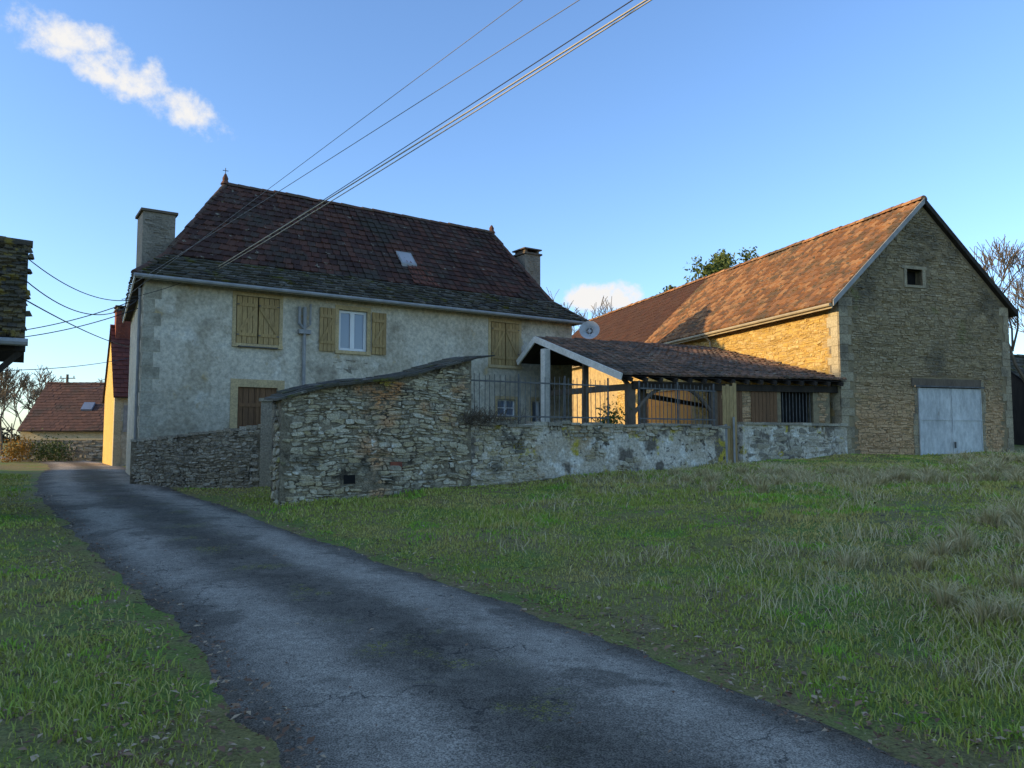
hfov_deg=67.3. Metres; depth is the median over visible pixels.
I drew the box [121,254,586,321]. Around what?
eave stone tiles
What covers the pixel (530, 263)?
chimney stack
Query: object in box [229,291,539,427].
stone surrounds
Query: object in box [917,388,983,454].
metal sheet doors
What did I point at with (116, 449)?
quoins
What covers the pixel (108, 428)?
gables
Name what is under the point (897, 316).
stone barn
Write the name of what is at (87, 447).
stones
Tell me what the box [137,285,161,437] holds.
corner quoins
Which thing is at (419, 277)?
replacement tiles
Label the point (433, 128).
overhead neutral cable
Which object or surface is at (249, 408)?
wooden door
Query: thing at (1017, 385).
slate roofed shed
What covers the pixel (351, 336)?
window frames
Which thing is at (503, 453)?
exposed stones
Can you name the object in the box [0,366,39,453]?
bare tree
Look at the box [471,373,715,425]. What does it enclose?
iron railing
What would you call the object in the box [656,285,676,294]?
evergreen tree
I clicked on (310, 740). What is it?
fallen leaves
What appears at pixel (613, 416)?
green shrub
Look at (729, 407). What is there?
wooden plank gate
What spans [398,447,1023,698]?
dry grass
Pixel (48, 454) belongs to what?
clipped shrub
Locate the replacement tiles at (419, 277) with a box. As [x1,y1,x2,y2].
[406,260,439,285]
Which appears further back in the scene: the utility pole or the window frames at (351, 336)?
the utility pole
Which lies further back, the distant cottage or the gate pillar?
the distant cottage
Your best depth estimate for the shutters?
22.86 m
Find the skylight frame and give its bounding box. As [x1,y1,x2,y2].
[396,251,416,266]
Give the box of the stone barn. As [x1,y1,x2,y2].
[572,195,1018,454]
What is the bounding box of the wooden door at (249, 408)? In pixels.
[237,387,276,427]
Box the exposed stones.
[471,425,721,485]
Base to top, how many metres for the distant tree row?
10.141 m
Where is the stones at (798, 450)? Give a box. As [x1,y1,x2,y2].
[747,426,844,461]
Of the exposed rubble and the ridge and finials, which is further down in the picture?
the exposed rubble
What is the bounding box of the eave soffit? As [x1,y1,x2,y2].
[125,278,577,324]
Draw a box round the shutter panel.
[123,405,127,431]
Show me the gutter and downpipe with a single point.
(303, 331)
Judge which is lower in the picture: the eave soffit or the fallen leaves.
the fallen leaves
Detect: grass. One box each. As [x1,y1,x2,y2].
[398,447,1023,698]
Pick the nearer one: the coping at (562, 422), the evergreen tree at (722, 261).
the coping at (562, 422)
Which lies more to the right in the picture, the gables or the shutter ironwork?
the shutter ironwork
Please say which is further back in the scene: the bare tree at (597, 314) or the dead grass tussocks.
the bare tree at (597, 314)
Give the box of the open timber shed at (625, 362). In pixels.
[516,336,846,425]
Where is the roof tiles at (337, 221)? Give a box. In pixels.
[169,185,549,301]
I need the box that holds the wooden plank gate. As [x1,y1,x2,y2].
[721,383,737,463]
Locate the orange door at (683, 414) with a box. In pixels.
[647,390,691,423]
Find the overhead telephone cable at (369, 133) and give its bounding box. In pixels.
[127,0,578,295]
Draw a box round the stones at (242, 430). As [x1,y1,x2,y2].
[130,424,260,488]
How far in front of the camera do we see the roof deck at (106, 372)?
37.89 m
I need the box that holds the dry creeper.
[448,402,541,438]
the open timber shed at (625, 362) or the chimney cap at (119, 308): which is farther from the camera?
the chimney cap at (119, 308)
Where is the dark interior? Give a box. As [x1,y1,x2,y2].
[236,298,274,343]
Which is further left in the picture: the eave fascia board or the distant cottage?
the distant cottage
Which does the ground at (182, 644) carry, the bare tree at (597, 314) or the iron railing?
the bare tree at (597, 314)
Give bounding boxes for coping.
[471,420,729,428]
[737,422,847,425]
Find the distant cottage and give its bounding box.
[17,382,104,439]
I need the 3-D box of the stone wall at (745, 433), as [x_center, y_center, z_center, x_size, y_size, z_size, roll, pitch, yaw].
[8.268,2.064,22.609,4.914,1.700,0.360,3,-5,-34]
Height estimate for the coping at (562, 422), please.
0.174 m
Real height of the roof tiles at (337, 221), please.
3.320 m
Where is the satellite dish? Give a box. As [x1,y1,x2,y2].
[579,321,599,338]
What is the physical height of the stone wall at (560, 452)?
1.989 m
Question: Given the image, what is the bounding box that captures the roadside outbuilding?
[0,236,33,372]
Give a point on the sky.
(681, 130)
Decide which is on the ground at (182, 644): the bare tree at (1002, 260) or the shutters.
the bare tree at (1002, 260)
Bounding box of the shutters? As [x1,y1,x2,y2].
[236,296,518,365]
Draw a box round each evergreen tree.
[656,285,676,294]
[681,246,758,285]
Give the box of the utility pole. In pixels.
[59,374,74,381]
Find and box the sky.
[0,0,1023,438]
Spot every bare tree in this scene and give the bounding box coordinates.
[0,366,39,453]
[546,287,616,333]
[970,234,1023,381]
[997,268,1023,332]
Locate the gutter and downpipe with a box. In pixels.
[133,272,583,438]
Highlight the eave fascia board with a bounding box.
[123,277,580,324]
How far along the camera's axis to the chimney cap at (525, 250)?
30.85 m
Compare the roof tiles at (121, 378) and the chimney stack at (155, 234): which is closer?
the chimney stack at (155, 234)
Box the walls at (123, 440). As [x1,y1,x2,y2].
[114,398,127,465]
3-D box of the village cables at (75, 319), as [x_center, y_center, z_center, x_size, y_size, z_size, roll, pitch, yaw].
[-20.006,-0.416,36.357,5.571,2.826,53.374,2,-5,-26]
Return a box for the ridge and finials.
[131,174,588,320]
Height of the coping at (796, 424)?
0.090 m
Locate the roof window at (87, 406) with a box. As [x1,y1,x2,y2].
[81,402,95,410]
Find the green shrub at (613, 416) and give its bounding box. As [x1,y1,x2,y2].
[587,395,631,424]
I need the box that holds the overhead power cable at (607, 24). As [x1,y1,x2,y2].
[218,0,651,268]
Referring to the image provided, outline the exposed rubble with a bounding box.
[334,360,476,402]
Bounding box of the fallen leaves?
[0,468,1023,767]
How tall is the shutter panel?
1.200 m
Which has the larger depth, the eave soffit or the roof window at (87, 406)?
the roof window at (87, 406)
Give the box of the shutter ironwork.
[237,303,519,354]
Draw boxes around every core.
[18,440,102,461]
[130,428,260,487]
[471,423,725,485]
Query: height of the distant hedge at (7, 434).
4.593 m
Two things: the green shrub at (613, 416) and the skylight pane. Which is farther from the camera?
the skylight pane
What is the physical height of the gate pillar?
2.400 m
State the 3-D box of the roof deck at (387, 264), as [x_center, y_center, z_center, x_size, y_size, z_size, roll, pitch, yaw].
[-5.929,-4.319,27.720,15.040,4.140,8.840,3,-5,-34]
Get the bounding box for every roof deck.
[102,331,129,403]
[122,188,580,325]
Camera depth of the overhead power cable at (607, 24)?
12.62 m
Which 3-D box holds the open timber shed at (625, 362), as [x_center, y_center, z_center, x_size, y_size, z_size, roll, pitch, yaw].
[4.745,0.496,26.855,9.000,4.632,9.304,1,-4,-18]
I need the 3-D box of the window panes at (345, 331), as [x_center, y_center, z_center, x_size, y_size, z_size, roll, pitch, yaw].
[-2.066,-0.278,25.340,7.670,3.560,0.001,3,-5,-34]
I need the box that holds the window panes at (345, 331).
[340,313,539,421]
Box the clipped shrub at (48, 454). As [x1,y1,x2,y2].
[22,428,83,461]
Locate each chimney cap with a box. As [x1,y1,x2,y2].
[114,305,123,311]
[135,207,177,218]
[512,247,541,256]
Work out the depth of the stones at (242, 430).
18.95 m
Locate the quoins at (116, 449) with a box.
[112,398,122,465]
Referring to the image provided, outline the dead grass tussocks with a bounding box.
[662,453,1023,632]
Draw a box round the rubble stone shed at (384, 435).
[264,355,494,504]
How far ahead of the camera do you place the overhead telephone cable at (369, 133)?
12.55 m
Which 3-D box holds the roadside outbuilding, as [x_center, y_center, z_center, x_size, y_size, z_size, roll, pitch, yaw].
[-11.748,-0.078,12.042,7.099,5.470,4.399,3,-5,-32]
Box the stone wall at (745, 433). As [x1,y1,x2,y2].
[737,424,847,462]
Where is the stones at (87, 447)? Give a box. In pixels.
[18,440,102,461]
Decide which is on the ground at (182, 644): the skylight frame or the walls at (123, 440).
the walls at (123, 440)
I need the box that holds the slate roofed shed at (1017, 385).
[1009,354,1023,444]
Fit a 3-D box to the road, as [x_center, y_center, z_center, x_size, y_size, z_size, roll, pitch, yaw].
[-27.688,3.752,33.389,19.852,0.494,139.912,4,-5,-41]
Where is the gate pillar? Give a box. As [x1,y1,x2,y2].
[259,401,272,486]
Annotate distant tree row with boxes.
[0,365,103,443]
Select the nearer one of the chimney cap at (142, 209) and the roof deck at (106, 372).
the chimney cap at (142, 209)
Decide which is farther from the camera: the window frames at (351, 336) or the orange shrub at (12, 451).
the orange shrub at (12, 451)
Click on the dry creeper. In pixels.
(476, 417)
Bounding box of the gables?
[102,345,113,465]
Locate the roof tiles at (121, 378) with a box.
[102,324,129,400]
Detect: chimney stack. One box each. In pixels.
[114,310,130,339]
[136,211,175,267]
[515,254,539,284]
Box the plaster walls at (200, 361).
[126,279,571,474]
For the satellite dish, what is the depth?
27.22 m
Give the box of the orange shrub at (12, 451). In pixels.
[0,428,37,462]
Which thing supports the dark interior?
attached to the plaster walls at (200, 361)
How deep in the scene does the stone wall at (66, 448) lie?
42.96 m
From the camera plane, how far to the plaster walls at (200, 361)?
22.41 m
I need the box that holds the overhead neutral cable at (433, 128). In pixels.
[122,0,632,299]
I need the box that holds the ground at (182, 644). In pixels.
[0,440,1023,767]
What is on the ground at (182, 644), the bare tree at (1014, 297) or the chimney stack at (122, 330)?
the bare tree at (1014, 297)
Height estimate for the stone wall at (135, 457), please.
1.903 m
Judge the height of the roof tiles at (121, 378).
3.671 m
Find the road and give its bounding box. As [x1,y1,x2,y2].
[0,456,921,767]
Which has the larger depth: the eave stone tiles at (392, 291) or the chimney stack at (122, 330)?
the chimney stack at (122, 330)
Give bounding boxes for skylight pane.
[398,252,414,262]
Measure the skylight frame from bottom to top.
0.639 m
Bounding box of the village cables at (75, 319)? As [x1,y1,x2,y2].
[3,259,138,388]
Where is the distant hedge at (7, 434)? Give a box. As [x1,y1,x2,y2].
[2,426,19,442]
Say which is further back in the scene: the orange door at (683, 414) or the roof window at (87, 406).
the roof window at (87, 406)
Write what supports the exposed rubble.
in the plaster walls at (200, 361)
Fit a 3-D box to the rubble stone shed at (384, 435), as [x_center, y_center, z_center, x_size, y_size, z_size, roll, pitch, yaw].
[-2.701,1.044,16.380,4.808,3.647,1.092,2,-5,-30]
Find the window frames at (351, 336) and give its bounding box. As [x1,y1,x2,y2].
[339,310,539,421]

